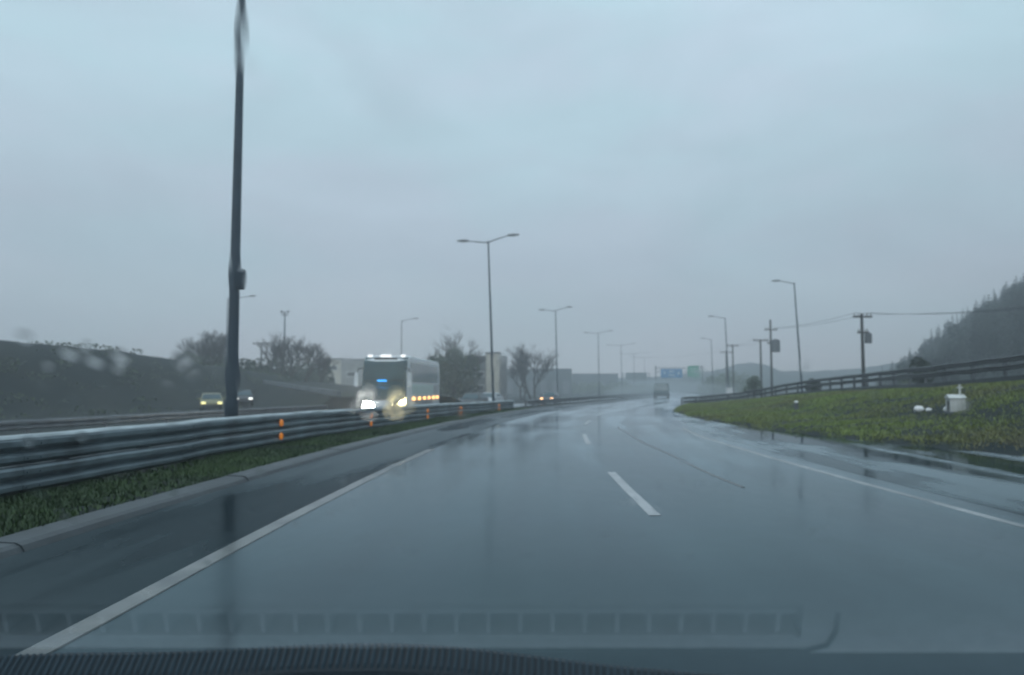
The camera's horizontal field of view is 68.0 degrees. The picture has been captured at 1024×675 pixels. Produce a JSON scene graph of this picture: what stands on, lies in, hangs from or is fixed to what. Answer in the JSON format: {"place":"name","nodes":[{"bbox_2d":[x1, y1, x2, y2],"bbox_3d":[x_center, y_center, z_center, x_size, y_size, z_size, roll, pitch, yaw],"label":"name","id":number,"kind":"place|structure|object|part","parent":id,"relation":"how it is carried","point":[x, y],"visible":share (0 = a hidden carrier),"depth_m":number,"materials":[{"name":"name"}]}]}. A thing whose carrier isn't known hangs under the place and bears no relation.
{"place":"outdoors","nodes":[
{"label":"outdoors","id":0,"kind":"place"},
{"bbox_2d":[0,396,657,655],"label":"road shoulder","id":1,"kind":"object","parent":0,"point":[49,590],"visible":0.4,"depth_m":6.70},
{"bbox_2d":[16,449,434,654],"bbox_3d":[-2.246,1.814,6.897,0.380,0.007,20.017,0,-4,2],"label":"edge line marking","id":2,"kind":"object","parent":1,"relation":"on","point":[58,640],"visible":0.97,"depth_m":5.27,"materials":[{"name":"paint"}]},
{"bbox_2d":[249,381,465,412],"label":"ramp embankment terrain","id":3,"kind":"structure","parent":0,"point":[266,395],"depth_m":61.98,"materials":[{"name":"grey concrete"}]},
{"bbox_2d":[325,358,427,386],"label":"beige tower building","id":4,"kind":"structure","parent":0,"point":[343,373],"depth_m":149.94,"materials":[{"name":"white paint"}]},
{"bbox_2d":[347,372,355,376],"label":"window","id":5,"kind":"structure","parent":4,"relation":"in","point":[349,374],"depth_m":149.86,"materials":[{"name":"grey glass"}]},
{"bbox_2d":[0,340,1023,535],"bbox_3d":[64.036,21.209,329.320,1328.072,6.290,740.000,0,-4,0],"label":"ground","id":6,"kind":"structure","parent":0,"point":[116,396],"depth_m":53.67,"materials":[{"name":"green plant"}]},
{"bbox_2d":[0,340,297,418],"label":"undergrowth","id":7,"kind":"object","parent":6,"relation":"on","point":[94,352],"visible":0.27,"depth_m":59.97,"materials":[{"name":"green plant"}]},
{"bbox_2d":[0,405,327,433],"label":"guardrail","id":8,"kind":"object","parent":6,"relation":"on","point":[11,425],"visible":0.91,"depth_m":31.57,"materials":[{"name":"metal"}]},
{"bbox_2d":[174,336,217,361],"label":"bare tree","id":9,"kind":"object","parent":6,"relation":"on","point":[189,348],"visible":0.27,"depth_m":97.42,"materials":[{"name":"brown plant"}]},
{"bbox_2d":[187,330,227,365],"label":"bare tree","id":10,"kind":"object","parent":6,"relation":"on","point":[204,343],"visible":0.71,"depth_m":91.35,"materials":[{"name":"brown plant"}]},
{"bbox_2d":[198,393,224,410],"bbox_3d":[-25.275,5.398,63.793,2.100,1.450,4.315,2,-4,-22],"label":"car","id":11,"kind":"object","parent":6,"relation":"on","point":[211,399],"visible":0.98,"depth_m":62.54,"materials":[{"name":"white paint"}]},
{"bbox_2d":[207,335,227,362],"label":"bare tree","id":12,"kind":"object","parent":6,"relation":"on","point":[215,350],"visible":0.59,"depth_m":89.98,"materials":[{"name":"brown plant"}]},
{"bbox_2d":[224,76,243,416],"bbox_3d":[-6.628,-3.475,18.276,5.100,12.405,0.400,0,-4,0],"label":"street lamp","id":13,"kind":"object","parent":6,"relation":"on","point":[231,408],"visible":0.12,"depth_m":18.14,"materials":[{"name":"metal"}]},
{"bbox_2d":[226,295,255,346],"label":"street lamp","id":14,"kind":"object","parent":6,"relation":"on","point":[227,318],"visible":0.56,"depth_m":88.29,"materials":[{"name":"metal"}]},
{"bbox_2d":[238,390,254,405],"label":"car","id":15,"kind":"object","parent":6,"relation":"on","point":[247,397],"visible":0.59,"depth_m":70.05,"materials":[{"name":"paint"}]},
{"bbox_2d":[239,358,253,370],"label":"bush","id":16,"kind":"object","parent":6,"relation":"on","point":[241,362],"visible":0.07,"depth_m":99.38,"materials":[{"name":"brown plant"}]},
{"bbox_2d":[0,400,513,496],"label":"guardrail","id":17,"kind":"object","parent":6,"relation":"on","point":[55,459],"visible":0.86,"depth_m":12.17,"materials":[{"name":"metal"}]},
{"bbox_2d":[241,357,277,373],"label":"bush","id":18,"kind":"object","parent":6,"relation":"on","point":[265,367],"visible":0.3,"depth_m":99.36,"materials":[{"name":"brown plant"}]},
{"bbox_2d":[0,407,530,536],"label":"grass","id":19,"kind":"structure","parent":6,"relation":"on","point":[222,465],"depth_m":10.68,"materials":[{"name":"green plant"}]},
{"bbox_2d":[256,331,294,376],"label":"bare tree","id":20,"kind":"object","parent":6,"relation":"on","point":[274,352],"visible":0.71,"depth_m":99.61,"materials":[{"name":"brown plant"}]},
{"bbox_2d":[265,354,304,380],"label":"bush","id":21,"kind":"object","parent":6,"relation":"on","point":[287,372],"visible":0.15,"depth_m":103.37,"materials":[{"name":"brown plant"}]},
{"bbox_2d":[281,310,288,339],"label":"floodlight mast","id":22,"kind":"object","parent":6,"relation":"on","point":[284,321],"visible":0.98,"depth_m":120.34,"materials":[{"name":"metal"}]},
{"bbox_2d":[271,334,312,378],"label":"bare tree","id":23,"kind":"object","parent":6,"relation":"on","point":[297,355],"visible":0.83,"depth_m":97.76,"materials":[{"name":"brown plant"}]},
{"bbox_2d":[263,380,340,395],"bbox_3d":[-22.550,4.506,73.363,0.360,1.910,50.046,2,-4,-26],"label":"concrete barrier","id":24,"kind":"object","parent":6,"relation":"on","point":[315,390],"visible":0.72,"depth_m":60.33,"materials":[{"name":"grey concrete"}]},
{"bbox_2d":[288,360,326,382],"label":"bush","id":25,"kind":"object","parent":6,"relation":"on","point":[311,376],"visible":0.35,"depth_m":105.15,"materials":[{"name":"brown plant"}]},
{"bbox_2d":[291,337,327,381],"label":"bare tree","id":26,"kind":"object","parent":6,"relation":"on","point":[312,352],"visible":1,"depth_m":94.60,"materials":[{"name":"brown plant"}]},
{"bbox_2d":[304,361,335,383],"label":"bush","id":27,"kind":"object","parent":6,"relation":"on","point":[331,378],"visible":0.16,"depth_m":111.43,"materials":[{"name":"brown plant"}]},
{"bbox_2d":[315,354,339,381],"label":"bare tree","id":28,"kind":"object","parent":6,"relation":"on","point":[328,360],"visible":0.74,"depth_m":99.83,"materials":[{"name":"brown plant"}]},
{"bbox_2d":[401,318,418,354],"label":"street lamp","id":29,"kind":"object","parent":6,"relation":"on","point":[401,333],"visible":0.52,"depth_m":117.26,"materials":[{"name":"metal"}]},
{"bbox_2d":[429,354,453,395],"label":"evergreen tree","id":30,"kind":"object","parent":6,"relation":"on","point":[443,376],"visible":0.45,"depth_m":91.46,"materials":[{"name":"green plant"}]},
{"bbox_2d":[439,349,474,398],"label":"evergreen tree","id":31,"kind":"object","parent":6,"relation":"on","point":[459,363],"visible":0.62,"depth_m":95.50,"materials":[{"name":"green plant"}]},
{"bbox_2d":[427,330,486,393],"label":"bare tree","id":32,"kind":"object","parent":6,"relation":"on","point":[476,354],"visible":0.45,"depth_m":104.03,"materials":[{"name":"brown plant"}]},
{"bbox_2d":[455,354,480,396],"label":"evergreen tree","id":33,"kind":"object","parent":6,"relation":"on","point":[472,362],"visible":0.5,"depth_m":99.37,"materials":[{"name":"green plant"}]},
{"bbox_2d":[457,234,518,400],"bbox_3d":[-1.504,-0.982,54.189,4.500,12.876,0.400,-2,-4,0],"label":"street lamp","id":34,"kind":"object","parent":6,"relation":"on","point":[491,343],"visible":0.86,"depth_m":54.20,"materials":[{"name":"metal"}]},
{"bbox_2d":[470,352,506,399],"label":"beige building","id":35,"kind":"structure","parent":6,"relation":"on","point":[484,383],"depth_m":110.15,"materials":[{"name":"white paint"}]},
{"bbox_2d":[505,345,532,399],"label":"bare tree","id":36,"kind":"object","parent":6,"relation":"on","point":[513,375],"visible":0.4,"depth_m":121.58,"materials":[{"name":"brown plant"}]},
{"bbox_2d":[510,343,559,399],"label":"bare tree","id":37,"kind":"object","parent":6,"relation":"on","point":[523,359],"visible":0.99,"depth_m":117.17,"materials":[{"name":"brown plant"}]},
{"bbox_2d":[507,369,571,394],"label":"long shed","id":38,"kind":"structure","parent":6,"relation":"on","point":[547,383],"depth_m":229.55,"materials":[{"name":"grey concrete"}]},
{"bbox_2d":[525,391,652,406],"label":"guardrail","id":39,"kind":"object","parent":6,"relation":"on","point":[544,401],"visible":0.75,"depth_m":70.72,"materials":[{"name":"metal"}]},
{"bbox_2d":[572,373,618,392],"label":"warehouse","id":40,"kind":"structure","parent":6,"relation":"on","point":[604,378],"depth_m":289.60,"materials":[{"name":"white paint"}]},
{"bbox_2d":[572,381,654,394],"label":"treeline","id":41,"kind":"object","parent":6,"relation":"on","point":[590,388],"visible":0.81,"depth_m":239.72,"materials":[{"name":"green plant"}]},
{"bbox_2d":[635,356,657,383],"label":"street lamp","id":42,"kind":"object","parent":6,"relation":"on","point":[644,367],"visible":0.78,"depth_m":267.86,"materials":[{"name":"metal"}]},
{"bbox_2d":[655,366,702,389],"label":"overhead sign","id":43,"kind":"object","parent":6,"relation":"on","point":[671,373],"visible":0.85,"depth_m":209.78,"materials":[{"name":"metal"}]},
{"bbox_2d":[702,338,713,394],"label":"street lamp","id":44,"kind":"object","parent":6,"relation":"on","point":[712,367],"visible":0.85,"depth_m":149.83,"materials":[{"name":"metal"}]},
{"bbox_2d":[708,316,728,386],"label":"street lamp","id":45,"kind":"object","parent":6,"relation":"on","point":[726,349],"visible":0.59,"depth_m":107.07,"materials":[{"name":"metal"}]},
{"bbox_2d":[720,351,731,386],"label":"utility pole","id":46,"kind":"object","parent":6,"relation":"on","point":[726,367],"visible":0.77,"depth_m":135.83,"materials":[{"name":"brown wood"}]},
{"bbox_2d":[725,387,732,396],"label":"white box","id":47,"kind":"object","parent":6,"relation":"on","point":[729,389],"visible":0.66,"depth_m":94.52,"materials":[{"name":"paint"}]},
{"bbox_2d":[697,370,763,393],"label":"treeline","id":48,"kind":"object","parent":6,"relation":"on","point":[721,385],"visible":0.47,"depth_m":208.86,"materials":[{"name":"green plant"}]},
{"bbox_2d":[727,344,738,395],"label":"utility pole","id":49,"kind":"object","parent":6,"relation":"on","point":[732,345],"visible":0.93,"depth_m":129.90,"materials":[{"name":"brown wood"}]},
{"bbox_2d":[743,375,761,397],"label":"shrub","id":50,"kind":"object","parent":6,"relation":"on","point":[754,381],"visible":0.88,"depth_m":77.70,"materials":[{"name":"green plant"}]},
{"bbox_2d":[753,338,768,397],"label":"utility pole","id":51,"kind":"object","parent":6,"relation":"on","point":[760,340],"visible":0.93,"depth_m":99.91,"materials":[{"name":"brown wood"}]},
{"bbox_2d":[764,319,779,395],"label":"utility pole","id":52,"kind":"object","parent":6,"relation":"on","point":[774,345],"visible":0.94,"depth_m":94.81,"materials":[{"name":"brown wood"}]},
{"bbox_2d":[771,280,802,391],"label":"street lamp","id":53,"kind":"object","parent":6,"relation":"on","point":[797,330],"visible":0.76,"depth_m":72.14,"materials":[{"name":"metal"}]},
{"bbox_2d":[794,401,798,409],"bbox_3d":[12.360,3.008,32.972,0.171,0.520,0.180,0,-4,0],"label":"marker post","id":54,"kind":"object","parent":6,"relation":"on","point":[796,405],"visible":0.83,"depth_m":32.91,"materials":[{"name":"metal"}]},
{"bbox_2d":[805,378,821,390],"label":"shrub","id":55,"kind":"object","parent":6,"relation":"on","point":[813,388],"visible":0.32,"depth_m":65.63,"materials":[{"name":"green plant"}]},
{"bbox_2d":[674,379,1023,455],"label":"grass","id":56,"kind":"structure","parent":6,"relation":"on","point":[703,409],"depth_m":25.78,"materials":[{"name":"green plant"}]},
{"bbox_2d":[681,354,1023,404],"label":"guardrail","id":57,"kind":"object","parent":6,"relation":"on","point":[972,370],"visible":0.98,"depth_m":37.70,"materials":[{"name":"metal"}]},
{"bbox_2d":[853,313,871,386],"bbox_3d":[27.773,1.575,59.930,1.500,7.045,0.540,0,-4,0],"label":"utility pole","id":58,"kind":"object","parent":6,"relation":"on","point":[867,336],"visible":0.94,"depth_m":59.98,"materials":[{"name":"brown wood"}]},
{"bbox_2d":[863,307,1021,313],"bbox_3d":[28.325,-1.869,51.163,0.025,1.381,17.990,0,-4,-7],"label":"power cable","id":59,"kind":"object","parent":58,"relation":"attached to","point":[954,312],"visible":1,"depth_m":48.79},
{"bbox_2d":[878,309,1020,313],"bbox_3d":[29.525,-1.869,51.163,0.025,1.381,17.990,0,-4,-7],"label":"power cable","id":60,"kind":"object","parent":58,"relation":"attached to","point":[953,313],"visible":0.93,"depth_m":49.24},
{"bbox_2d":[767,375,1023,396],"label":"bank kerb","id":61,"kind":"structure","parent":6,"relation":"on","point":[972,381],"depth_m":32.58,"materials":[{"name":"concrete"}]},
{"bbox_2d":[914,405,923,411],"bbox_3d":[12.931,2.276,24.103,0.336,0.250,0.234,0,-4,0],"label":"white stone","id":62,"kind":"object","parent":6,"relation":"on","point":[918,408],"visible":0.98,"depth_m":24.02,"materials":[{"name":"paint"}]},
{"bbox_2d":[909,357,936,383],"bbox_3d":[28.104,2.785,51.984,2.011,3.097,1.597,1,-4,-21],"label":"shrub","id":63,"kind":"object","parent":6,"relation":"on","point":[921,362],"visible":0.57,"depth_m":51.72,"materials":[{"name":"green plant"}]},
{"bbox_2d":[942,384,965,413],"bbox_3d":[13.165,1.843,22.527,0.570,0.911,0.527,-1,-4,10],"label":"roadside shrine","id":64,"kind":"object","parent":6,"relation":"on","point":[953,402],"visible":0.84,"depth_m":22.38,"materials":[{"name":"concrete"}]},
{"bbox_2d":[0,0,1023,377],"label":"sky","id":65,"kind":"structure","parent":0,"point":[653,164],"materials":[{"name":"grey"}]},
{"bbox_2d":[50,392,1023,674],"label":"road","id":66,"kind":"structure","parent":0,"point":[762,582],"depth_m":5.71,"materials":[{"name":"grey asphalt"}]},
{"bbox_2d":[0,395,652,558],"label":"kerb","id":67,"kind":"structure","parent":66,"relation":"on","point":[23,541],"depth_m":8.86,"materials":[{"name":"concrete"}]},
{"bbox_2d":[0,643,723,674],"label":"windscreen car","id":68,"kind":"object","parent":66,"relation":"on","point":[369,659],"visible":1,"depth_m":1.16,"materials":[{"name":"glass"}]},
{"bbox_2d":[9,0,1023,564],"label":"raindrops","id":69,"kind":"object","parent":68,"relation":"in","point":[243,50],"visible":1,"depth_m":0.49,"materials":[{"name":"liquid"}]},
{"bbox_2d":[582,434,590,443],"bbox_3d":[1.999,2.732,20.463,0.143,0.003,4.018,0,-4,4],"label":"lane dash marking","id":70,"kind":"object","parent":66,"relation":"on","point":[586,439],"visible":1,"depth_m":20.14,"materials":[{"name":"paint"}]},
{"bbox_2d":[608,472,659,514],"bbox_3d":[1.563,2.038,10.186,0.144,0.003,4.203,0,-4,1],"label":"lane dash marking","id":71,"kind":"object","parent":66,"relation":"on","point":[644,505],"visible":0.95,"depth_m":9.67,"materials":[{"name":"paint"}]},
{"bbox_2d":[653,383,669,397],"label":"van","id":72,"kind":"object","parent":66,"relation":"on","point":[661,389],"visible":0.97,"depth_m":106.20,"materials":[{"name":"grey metal"}]},
{"bbox_2d":[618,427,743,486],"bbox_3d":[3.370,2.608,18.620,0.261,0.003,16.513,0,-4,2],"label":"tar seam marking","id":73,"kind":"object","parent":66,"relation":"on","point":[688,463],"visible":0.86,"depth_m":13.00,"materials":[{"name":"black asphalt"}]},
{"bbox_2d":[681,428,1023,527],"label":"edge line marking","id":74,"kind":"object","parent":66,"relation":"on","point":[949,506],"visible":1,"depth_m":10.15,"materials":[{"name":"paint"}]},
{"bbox_2d":[513,394,632,406],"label":"opposite road","id":75,"kind":"structure","parent":0,"point":[519,405],"depth_m":95.03,"materials":[{"name":"grey asphalt"}]},
{"bbox_2d":[354,355,438,407],"bbox_3d":[-6.759,3.192,47.733,3.226,3.760,12.382,0,-4,3],"label":"coach bus","id":76,"kind":"object","parent":75,"relation":"on","point":[420,386],"visible":0.59,"depth_m":42.43,"materials":[{"name":"silver metal"}]},
{"bbox_3d":[-5.712,2.010,43.585,0.030,1.150,1.401,0,-4,3],"label":"side window","id":77,"kind":"part","parent":76,"relation":"part of","materials":[{"name":"grey glass"}]},
{"bbox_3d":[-5.630,2.109,45.050,0.030,1.150,1.401,0,-4,3],"label":"side window","id":78,"kind":"part","parent":76,"relation":"part of","materials":[{"name":"grey glass"}]},
{"bbox_3d":[-5.548,2.208,46.516,0.030,1.150,1.401,0,-4,3],"label":"side window","id":79,"kind":"part","parent":76,"relation":"part of","materials":[{"name":"grey glass"}]},
{"bbox_3d":[-5.465,2.307,47.982,0.030,1.150,1.401,0,-4,3],"label":"side window","id":80,"kind":"part","parent":76,"relation":"part of","materials":[{"name":"grey glass"}]},
{"bbox_3d":[-5.383,2.406,49.448,0.030,1.150,1.401,0,-4,3],"label":"side window","id":81,"kind":"part","parent":76,"relation":"part of","materials":[{"name":"grey glass"}]},
{"bbox_3d":[-5.301,2.505,50.914,0.030,1.150,1.401,0,-4,3],"label":"side window","id":82,"kind":"part","parent":76,"relation":"part of","materials":[{"name":"grey glass"}]},
{"bbox_3d":[-5.219,2.604,52.379,0.030,1.150,1.401,0,-4,3],"label":"side window","id":83,"kind":"part","parent":76,"relation":"part of","materials":[{"name":"grey glass"}]},
{"bbox_2d":[460,393,488,401],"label":"car","id":84,"kind":"object","parent":75,"relation":"on","point":[474,397],"visible":0.48,"depth_m":69.06,"materials":[{"name":"paint"}]},
{"bbox_2d":[484,393,502,400],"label":"car","id":85,"kind":"object","parent":75,"relation":"on","point":[498,397],"visible":0.33,"depth_m":79.23,"materials":[{"name":"paint"}]},
{"bbox_2d":[540,392,559,403],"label":"car","id":86,"kind":"object","parent":75,"relation":"on","point":[548,395],"visible":0.56,"depth_m":93.88,"materials":[{"name":"paint"}]},
{"bbox_2d":[539,306,571,402],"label":"street lamp","id":87,"kind":"object","parent":75,"relation":"on","point":[556,347],"visible":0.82,"depth_m":100.05,"materials":[{"name":"metal"}]},
{"bbox_2d":[583,330,612,395],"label":"street lamp","id":88,"kind":"object","parent":75,"relation":"on","point":[598,358],"visible":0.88,"depth_m":143.01,"materials":[{"name":"metal"}]},
{"bbox_2d":[615,343,635,393],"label":"street lamp","id":89,"kind":"object","parent":75,"relation":"on","point":[621,364],"visible":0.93,"depth_m":185.90,"materials":[{"name":"metal"}]},
{"bbox_2d":[622,373,649,386],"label":"overhead sign","id":90,"kind":"object","parent":75,"relation":"on","point":[634,376],"visible":0.94,"depth_m":289.62,"materials":[{"name":"metal"}]},
{"bbox_2d":[618,360,907,391],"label":"hills","id":91,"kind":"structure","parent":0,"point":[685,383],"depth_m":365.19,"materials":[{"name":"grey"}]},
{"bbox_2d":[672,411,1023,514],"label":"road shoulder","id":92,"kind":"object","parent":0,"point":[994,480],"visible":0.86,"depth_m":13.89},
{"bbox_2d":[868,329,1023,385],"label":"hill","id":93,"kind":"structure","parent":0,"point":[965,376],"depth_m":104.53,"materials":[{"name":"green plant"}]},
{"bbox_2d":[930,328,941,353],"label":"conifer tree","id":94,"kind":"object","parent":93,"relation":"on","point":[936,333],"visible":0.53,"depth_m":150.72,"materials":[{"name":"green plant"}]},
{"bbox_2d":[878,278,1023,385],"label":"forest","id":95,"kind":"object","parent":93,"relation":"on","point":[953,347],"visible":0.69,"depth_m":113.47,"materials":[{"name":"green plant"}]},
{"bbox_2d":[965,305,979,356],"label":"conifer tree","id":96,"kind":"object","parent":93,"relation":"on","point":[975,323],"visible":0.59,"depth_m":114.49,"materials":[{"name":"green plant"}]},
{"bbox_2d":[985,295,999,336],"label":"conifer tree","id":97,"kind":"object","parent":93,"relation":"on","point":[988,298],"visible":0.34,"depth_m":124.74,"materials":[{"name":"green plant"}]},
{"bbox_2d":[1005,280,1023,328],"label":"conifer tree","id":98,"kind":"object","parent":93,"relation":"on","point":[1013,304],"visible":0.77,"depth_m":115.33,"materials":[{"name":"green plant"}]}
]}

